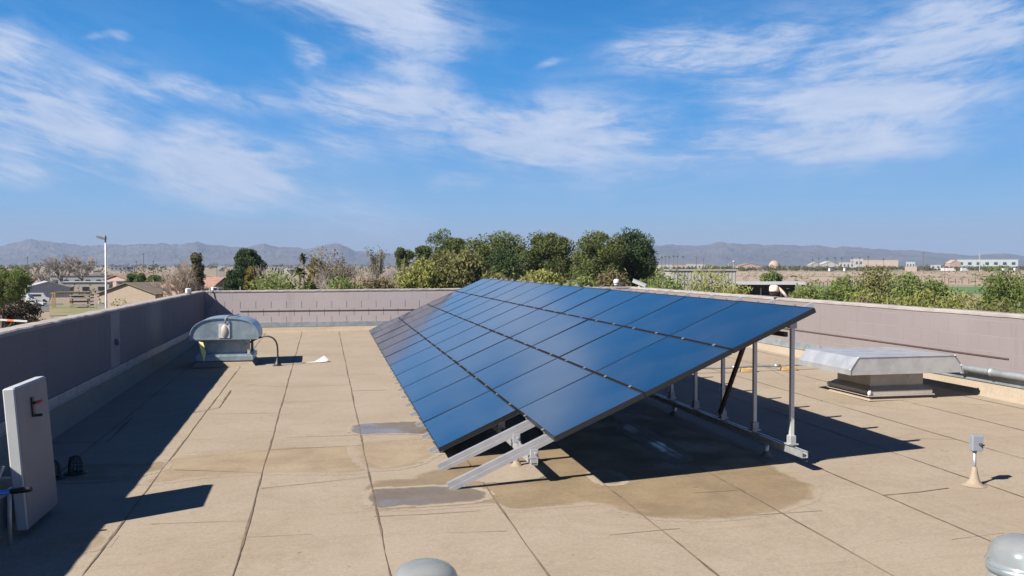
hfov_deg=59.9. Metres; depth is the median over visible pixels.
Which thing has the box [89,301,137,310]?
wire fence
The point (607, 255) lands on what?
evergreen tree
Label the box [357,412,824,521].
damp patch
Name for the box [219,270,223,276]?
building
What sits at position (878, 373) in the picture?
exhaust fan
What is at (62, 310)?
lawn
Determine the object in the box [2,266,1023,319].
ground
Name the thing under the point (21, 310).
flowering bush
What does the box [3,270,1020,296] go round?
scrub
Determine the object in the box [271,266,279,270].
building
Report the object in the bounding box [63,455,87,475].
roof drain
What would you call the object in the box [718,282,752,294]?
desert shrub
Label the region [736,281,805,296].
carport
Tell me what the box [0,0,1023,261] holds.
sky
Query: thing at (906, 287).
desert shrub
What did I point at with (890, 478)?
roof deck
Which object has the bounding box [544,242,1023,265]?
hills
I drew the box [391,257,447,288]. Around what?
desert tree
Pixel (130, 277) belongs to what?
tree
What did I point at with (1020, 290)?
desert shrub
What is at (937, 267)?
building
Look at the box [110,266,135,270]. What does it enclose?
building
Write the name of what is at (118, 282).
building
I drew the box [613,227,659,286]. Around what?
evergreen tree
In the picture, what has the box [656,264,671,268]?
building
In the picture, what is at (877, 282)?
desert shrub
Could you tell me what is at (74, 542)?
stain patch
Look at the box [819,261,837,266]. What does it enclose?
building
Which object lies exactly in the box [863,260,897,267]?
building
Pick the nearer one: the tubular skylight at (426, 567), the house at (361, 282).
the tubular skylight at (426, 567)
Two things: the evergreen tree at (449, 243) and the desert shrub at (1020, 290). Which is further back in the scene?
the evergreen tree at (449, 243)
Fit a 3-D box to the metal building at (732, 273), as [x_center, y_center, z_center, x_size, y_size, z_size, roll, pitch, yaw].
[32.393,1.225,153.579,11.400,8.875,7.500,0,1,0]
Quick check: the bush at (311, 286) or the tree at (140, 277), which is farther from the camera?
the tree at (140, 277)
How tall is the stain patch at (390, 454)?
0.026 m
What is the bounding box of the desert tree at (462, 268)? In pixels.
[424,249,491,287]
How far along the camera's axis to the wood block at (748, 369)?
15.22 m
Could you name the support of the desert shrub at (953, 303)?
on the ground at (212, 272)
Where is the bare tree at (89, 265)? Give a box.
[58,253,98,280]
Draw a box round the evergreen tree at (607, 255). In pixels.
[568,230,630,286]
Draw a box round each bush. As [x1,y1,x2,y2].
[0,297,43,327]
[110,298,128,305]
[243,269,305,289]
[296,280,323,289]
[326,275,365,288]
[362,277,399,288]
[520,267,568,284]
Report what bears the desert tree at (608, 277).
on the ground at (212, 272)
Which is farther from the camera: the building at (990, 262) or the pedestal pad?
the building at (990, 262)
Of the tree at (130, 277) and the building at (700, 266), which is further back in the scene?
the building at (700, 266)
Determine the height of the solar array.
1.662 m
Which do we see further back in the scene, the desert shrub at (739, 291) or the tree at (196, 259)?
the tree at (196, 259)
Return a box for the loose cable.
[206,288,212,315]
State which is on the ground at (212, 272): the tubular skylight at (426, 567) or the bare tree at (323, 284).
the bare tree at (323, 284)
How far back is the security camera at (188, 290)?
21.85 m
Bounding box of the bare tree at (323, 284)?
[302,268,332,289]
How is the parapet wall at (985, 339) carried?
on the roof deck
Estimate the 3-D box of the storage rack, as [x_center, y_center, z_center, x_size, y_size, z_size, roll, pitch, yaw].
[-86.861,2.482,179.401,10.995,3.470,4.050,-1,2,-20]
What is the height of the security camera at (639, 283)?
0.259 m
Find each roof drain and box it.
[54,460,65,479]
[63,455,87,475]
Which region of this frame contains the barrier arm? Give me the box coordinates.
[0,319,27,321]
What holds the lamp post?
on the ground at (212, 272)
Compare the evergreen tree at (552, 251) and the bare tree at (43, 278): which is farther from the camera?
the bare tree at (43, 278)
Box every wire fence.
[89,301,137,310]
[798,282,832,287]
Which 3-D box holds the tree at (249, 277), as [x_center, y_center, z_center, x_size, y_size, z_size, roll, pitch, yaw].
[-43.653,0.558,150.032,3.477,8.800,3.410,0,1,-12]
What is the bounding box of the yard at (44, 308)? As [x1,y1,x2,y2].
[30,303,62,311]
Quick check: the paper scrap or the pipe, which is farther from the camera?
the paper scrap
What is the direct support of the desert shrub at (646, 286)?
on the ground at (212, 272)
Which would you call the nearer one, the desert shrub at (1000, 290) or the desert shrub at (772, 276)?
the desert shrub at (1000, 290)
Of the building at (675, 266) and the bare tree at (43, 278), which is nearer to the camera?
the bare tree at (43, 278)
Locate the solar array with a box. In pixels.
[369,277,815,489]
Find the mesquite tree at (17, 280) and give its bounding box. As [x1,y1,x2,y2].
[0,264,34,327]
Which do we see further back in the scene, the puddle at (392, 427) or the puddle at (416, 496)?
the puddle at (392, 427)
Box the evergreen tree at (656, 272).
[649,261,657,284]
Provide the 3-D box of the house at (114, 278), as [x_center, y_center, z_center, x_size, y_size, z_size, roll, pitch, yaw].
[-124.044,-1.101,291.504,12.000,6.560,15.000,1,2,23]
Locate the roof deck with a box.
[0,326,1023,575]
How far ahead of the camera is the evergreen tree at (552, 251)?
142.89 m
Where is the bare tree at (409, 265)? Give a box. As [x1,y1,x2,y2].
[398,255,415,279]
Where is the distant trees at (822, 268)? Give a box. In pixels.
[0,262,1023,274]
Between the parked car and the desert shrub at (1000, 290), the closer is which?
the desert shrub at (1000, 290)
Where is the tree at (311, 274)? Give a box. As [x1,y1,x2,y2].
[306,258,321,283]
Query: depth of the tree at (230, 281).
139.44 m
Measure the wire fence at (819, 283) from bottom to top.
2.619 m
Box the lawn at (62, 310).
[49,304,104,315]
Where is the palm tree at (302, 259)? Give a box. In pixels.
[298,253,307,287]
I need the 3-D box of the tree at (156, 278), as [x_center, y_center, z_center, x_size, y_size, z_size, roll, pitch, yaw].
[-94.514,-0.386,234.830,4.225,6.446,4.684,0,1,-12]
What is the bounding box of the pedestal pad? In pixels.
[475,461,549,482]
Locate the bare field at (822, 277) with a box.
[736,272,1023,284]
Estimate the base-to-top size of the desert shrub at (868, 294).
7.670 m
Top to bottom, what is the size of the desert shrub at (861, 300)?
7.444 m
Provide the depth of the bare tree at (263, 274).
144.13 m
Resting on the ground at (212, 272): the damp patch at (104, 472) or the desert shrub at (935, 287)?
the desert shrub at (935, 287)
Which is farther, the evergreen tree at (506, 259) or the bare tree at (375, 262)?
the bare tree at (375, 262)
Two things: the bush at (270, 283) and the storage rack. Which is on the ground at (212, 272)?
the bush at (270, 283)
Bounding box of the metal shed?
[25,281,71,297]
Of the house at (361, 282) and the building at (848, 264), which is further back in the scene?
the building at (848, 264)
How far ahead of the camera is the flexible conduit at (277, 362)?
17.09 m
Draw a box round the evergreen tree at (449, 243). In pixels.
[425,228,464,267]
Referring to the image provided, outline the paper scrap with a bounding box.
[306,356,327,362]
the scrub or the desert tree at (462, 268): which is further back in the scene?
the scrub
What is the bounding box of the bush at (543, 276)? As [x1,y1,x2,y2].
[520,267,568,284]
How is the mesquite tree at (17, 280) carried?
on the ground at (212, 272)
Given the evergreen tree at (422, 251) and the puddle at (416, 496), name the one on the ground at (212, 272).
the evergreen tree at (422, 251)
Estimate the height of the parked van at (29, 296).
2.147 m
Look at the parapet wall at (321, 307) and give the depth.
25.18 m
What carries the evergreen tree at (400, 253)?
on the ground at (212, 272)
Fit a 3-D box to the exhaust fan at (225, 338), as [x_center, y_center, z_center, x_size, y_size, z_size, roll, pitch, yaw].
[-5.605,1.010,17.493,1.270,0.996,1.172,0,1,-12]
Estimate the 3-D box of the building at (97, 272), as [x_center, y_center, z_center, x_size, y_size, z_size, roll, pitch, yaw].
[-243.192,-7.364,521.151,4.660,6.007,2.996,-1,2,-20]
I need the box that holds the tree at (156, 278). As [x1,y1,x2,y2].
[148,275,160,281]
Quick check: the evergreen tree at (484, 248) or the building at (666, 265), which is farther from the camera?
the building at (666, 265)
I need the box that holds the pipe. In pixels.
[960,365,1023,380]
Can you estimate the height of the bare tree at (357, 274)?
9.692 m
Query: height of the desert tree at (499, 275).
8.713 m
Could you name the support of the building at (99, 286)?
on the ground at (212, 272)
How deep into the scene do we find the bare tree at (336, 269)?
149.58 m
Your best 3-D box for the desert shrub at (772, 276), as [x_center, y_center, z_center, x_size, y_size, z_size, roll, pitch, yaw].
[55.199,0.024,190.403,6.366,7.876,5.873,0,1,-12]
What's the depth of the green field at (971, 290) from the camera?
324.51 m
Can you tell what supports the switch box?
on the roof deck
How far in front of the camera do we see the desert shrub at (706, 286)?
51.86 m
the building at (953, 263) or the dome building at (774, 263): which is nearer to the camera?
the building at (953, 263)
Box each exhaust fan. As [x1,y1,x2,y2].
[189,314,262,367]
[799,347,963,400]
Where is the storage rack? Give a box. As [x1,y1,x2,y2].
[50,291,104,307]
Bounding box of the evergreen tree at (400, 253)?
[394,247,413,279]
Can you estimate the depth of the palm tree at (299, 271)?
149.83 m
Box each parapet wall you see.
[0,291,204,436]
[205,286,633,326]
[630,287,1023,388]
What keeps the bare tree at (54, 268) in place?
on the ground at (212, 272)
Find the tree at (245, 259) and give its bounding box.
[233,248,267,289]
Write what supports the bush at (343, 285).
on the ground at (212, 272)
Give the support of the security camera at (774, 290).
attached to the parapet wall at (985, 339)
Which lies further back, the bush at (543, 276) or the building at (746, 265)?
the building at (746, 265)
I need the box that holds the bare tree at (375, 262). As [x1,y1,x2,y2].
[363,245,389,279]
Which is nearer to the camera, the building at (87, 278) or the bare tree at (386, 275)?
the bare tree at (386, 275)
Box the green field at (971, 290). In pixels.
[795,285,1015,293]
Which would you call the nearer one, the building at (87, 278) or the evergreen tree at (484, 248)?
the evergreen tree at (484, 248)
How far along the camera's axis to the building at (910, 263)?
1099.64 m
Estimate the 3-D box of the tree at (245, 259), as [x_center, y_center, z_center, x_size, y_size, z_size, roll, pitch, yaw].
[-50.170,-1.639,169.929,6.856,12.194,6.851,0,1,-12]
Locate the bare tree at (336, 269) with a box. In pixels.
[304,245,358,288]
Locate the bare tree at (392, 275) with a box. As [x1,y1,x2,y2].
[387,261,400,282]
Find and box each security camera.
[185,288,191,293]
[613,279,622,286]
[632,279,645,286]
[769,285,787,296]
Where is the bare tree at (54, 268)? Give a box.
[42,255,80,284]
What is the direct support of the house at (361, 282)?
on the ground at (212, 272)
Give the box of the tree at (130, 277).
[123,273,136,282]
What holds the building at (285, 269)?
on the ground at (212, 272)
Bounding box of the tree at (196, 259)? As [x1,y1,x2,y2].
[189,252,205,289]
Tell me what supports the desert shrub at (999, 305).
on the ground at (212, 272)
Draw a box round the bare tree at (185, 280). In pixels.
[148,257,207,297]
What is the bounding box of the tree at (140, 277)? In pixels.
[134,272,150,281]
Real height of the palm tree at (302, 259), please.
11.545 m
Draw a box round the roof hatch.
[0,376,57,545]
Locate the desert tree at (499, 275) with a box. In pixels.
[480,266,514,280]
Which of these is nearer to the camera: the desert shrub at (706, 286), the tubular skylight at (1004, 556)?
the tubular skylight at (1004, 556)
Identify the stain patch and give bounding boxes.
[26,529,118,555]
[137,443,371,484]
[347,436,457,470]
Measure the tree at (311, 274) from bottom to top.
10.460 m
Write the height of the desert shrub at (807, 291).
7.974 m
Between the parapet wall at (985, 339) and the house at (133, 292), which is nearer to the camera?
the parapet wall at (985, 339)
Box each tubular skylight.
[393,558,457,575]
[984,533,1023,575]
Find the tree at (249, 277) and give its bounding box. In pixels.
[243,266,261,289]
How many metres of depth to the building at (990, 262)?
1198.84 m
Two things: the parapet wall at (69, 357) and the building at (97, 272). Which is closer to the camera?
the parapet wall at (69, 357)
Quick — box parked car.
[25,299,46,305]
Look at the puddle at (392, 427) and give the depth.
10.67 m
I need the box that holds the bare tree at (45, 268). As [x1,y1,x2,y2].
[29,257,50,281]
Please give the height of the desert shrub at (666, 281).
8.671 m
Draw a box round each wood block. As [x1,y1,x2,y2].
[740,367,751,371]
[780,366,796,370]
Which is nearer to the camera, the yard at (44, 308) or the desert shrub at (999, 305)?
the desert shrub at (999, 305)
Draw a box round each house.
[95,281,163,307]
[102,274,150,286]
[159,277,224,295]
[338,277,385,286]
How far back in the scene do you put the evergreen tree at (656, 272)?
149.25 m
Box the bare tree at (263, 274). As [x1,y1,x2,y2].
[250,264,281,289]
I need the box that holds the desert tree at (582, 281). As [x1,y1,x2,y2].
[567,272,598,286]
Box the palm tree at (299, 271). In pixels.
[293,266,308,286]
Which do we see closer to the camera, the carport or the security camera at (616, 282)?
the security camera at (616, 282)
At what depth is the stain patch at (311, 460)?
8.92 m
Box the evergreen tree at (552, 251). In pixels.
[523,230,577,283]
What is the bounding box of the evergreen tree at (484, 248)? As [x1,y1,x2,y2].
[460,230,535,275]
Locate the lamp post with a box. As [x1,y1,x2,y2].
[96,235,106,307]
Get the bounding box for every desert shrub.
[639,278,652,287]
[647,267,691,289]
[685,261,736,292]
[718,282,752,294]
[758,270,782,280]
[786,278,831,299]
[816,286,854,301]
[828,272,867,300]
[843,287,894,304]
[852,265,899,303]
[854,291,877,303]
[882,287,946,307]
[883,271,931,306]
[917,272,960,307]
[935,288,996,311]
[971,296,1022,312]
[972,264,1023,312]
[1007,276,1023,313]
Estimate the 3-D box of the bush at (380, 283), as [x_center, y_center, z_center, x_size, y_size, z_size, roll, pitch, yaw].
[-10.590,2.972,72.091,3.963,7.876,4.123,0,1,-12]
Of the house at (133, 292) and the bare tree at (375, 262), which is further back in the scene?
the house at (133, 292)
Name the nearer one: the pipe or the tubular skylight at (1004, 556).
the tubular skylight at (1004, 556)
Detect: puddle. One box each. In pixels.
[347,420,427,434]
[362,484,494,508]
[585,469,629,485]
[614,423,694,462]
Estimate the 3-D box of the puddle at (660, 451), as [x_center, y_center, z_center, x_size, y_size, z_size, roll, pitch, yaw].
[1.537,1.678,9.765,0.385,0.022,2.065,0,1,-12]
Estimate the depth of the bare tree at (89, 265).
289.66 m
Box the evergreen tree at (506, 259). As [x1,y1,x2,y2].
[487,245,523,280]
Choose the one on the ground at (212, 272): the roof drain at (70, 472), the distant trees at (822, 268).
the distant trees at (822, 268)
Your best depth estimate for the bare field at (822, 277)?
606.80 m
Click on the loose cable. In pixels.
(212, 300)
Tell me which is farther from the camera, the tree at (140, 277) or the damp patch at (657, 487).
the tree at (140, 277)
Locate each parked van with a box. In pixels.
[13,294,36,303]
[27,293,50,301]
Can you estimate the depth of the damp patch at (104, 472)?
8.71 m
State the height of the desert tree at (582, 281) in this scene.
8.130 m
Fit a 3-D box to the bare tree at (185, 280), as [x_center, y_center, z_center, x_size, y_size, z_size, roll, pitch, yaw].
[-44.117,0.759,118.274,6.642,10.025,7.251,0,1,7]
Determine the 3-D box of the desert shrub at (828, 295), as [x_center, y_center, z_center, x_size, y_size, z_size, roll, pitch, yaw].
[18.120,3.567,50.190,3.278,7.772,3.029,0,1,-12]
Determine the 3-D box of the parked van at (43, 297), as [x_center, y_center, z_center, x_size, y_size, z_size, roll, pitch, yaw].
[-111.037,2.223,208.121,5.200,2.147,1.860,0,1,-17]
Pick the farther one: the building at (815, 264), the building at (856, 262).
the building at (856, 262)
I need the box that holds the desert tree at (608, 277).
[593,268,630,286]
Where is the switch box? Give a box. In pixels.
[961,435,987,487]
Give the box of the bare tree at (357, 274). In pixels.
[343,263,373,288]
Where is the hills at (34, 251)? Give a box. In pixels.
[0,239,416,265]
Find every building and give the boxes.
[49,275,112,283]
[62,281,113,294]
[93,270,101,274]
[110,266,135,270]
[116,280,133,284]
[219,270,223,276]
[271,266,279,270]
[280,267,292,272]
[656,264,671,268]
[664,269,737,291]
[672,265,685,268]
[686,264,704,268]
[735,263,760,269]
[769,260,779,267]
[807,262,820,266]
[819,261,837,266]
[839,262,853,267]
[850,259,862,267]
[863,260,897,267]
[905,266,916,271]
[906,262,914,265]
[930,265,940,269]
[945,260,960,266]
[956,259,1017,267]
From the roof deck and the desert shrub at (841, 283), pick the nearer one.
the roof deck
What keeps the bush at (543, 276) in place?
on the ground at (212, 272)
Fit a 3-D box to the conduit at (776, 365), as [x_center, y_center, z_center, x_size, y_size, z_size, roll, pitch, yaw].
[4.269,1.349,15.305,2.642,0.076,0.054,0,1,-9]
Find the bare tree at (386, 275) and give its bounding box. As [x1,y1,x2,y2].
[368,269,395,286]
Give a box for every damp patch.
[55,459,172,483]
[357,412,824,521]
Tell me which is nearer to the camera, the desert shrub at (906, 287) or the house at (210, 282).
the desert shrub at (906, 287)
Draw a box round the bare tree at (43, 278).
[34,269,59,282]
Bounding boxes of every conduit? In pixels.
[246,335,282,365]
[704,364,802,368]
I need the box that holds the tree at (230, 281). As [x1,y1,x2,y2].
[222,269,238,289]
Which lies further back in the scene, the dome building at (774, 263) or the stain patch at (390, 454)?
the dome building at (774, 263)
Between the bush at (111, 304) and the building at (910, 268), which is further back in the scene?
the building at (910, 268)
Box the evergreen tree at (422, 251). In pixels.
[411,245,432,268]
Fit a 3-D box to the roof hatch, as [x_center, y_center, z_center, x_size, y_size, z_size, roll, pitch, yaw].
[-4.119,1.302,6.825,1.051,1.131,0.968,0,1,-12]
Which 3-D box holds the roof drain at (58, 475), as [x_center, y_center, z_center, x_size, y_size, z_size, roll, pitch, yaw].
[-4.351,1.718,8.422,0.220,0.183,0.220,0,1,-12]
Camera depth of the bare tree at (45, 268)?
300.15 m
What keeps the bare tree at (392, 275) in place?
on the ground at (212, 272)
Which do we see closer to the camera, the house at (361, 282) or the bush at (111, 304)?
the bush at (111, 304)
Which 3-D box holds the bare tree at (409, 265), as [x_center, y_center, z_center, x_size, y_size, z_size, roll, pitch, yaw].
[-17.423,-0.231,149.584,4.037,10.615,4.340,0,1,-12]

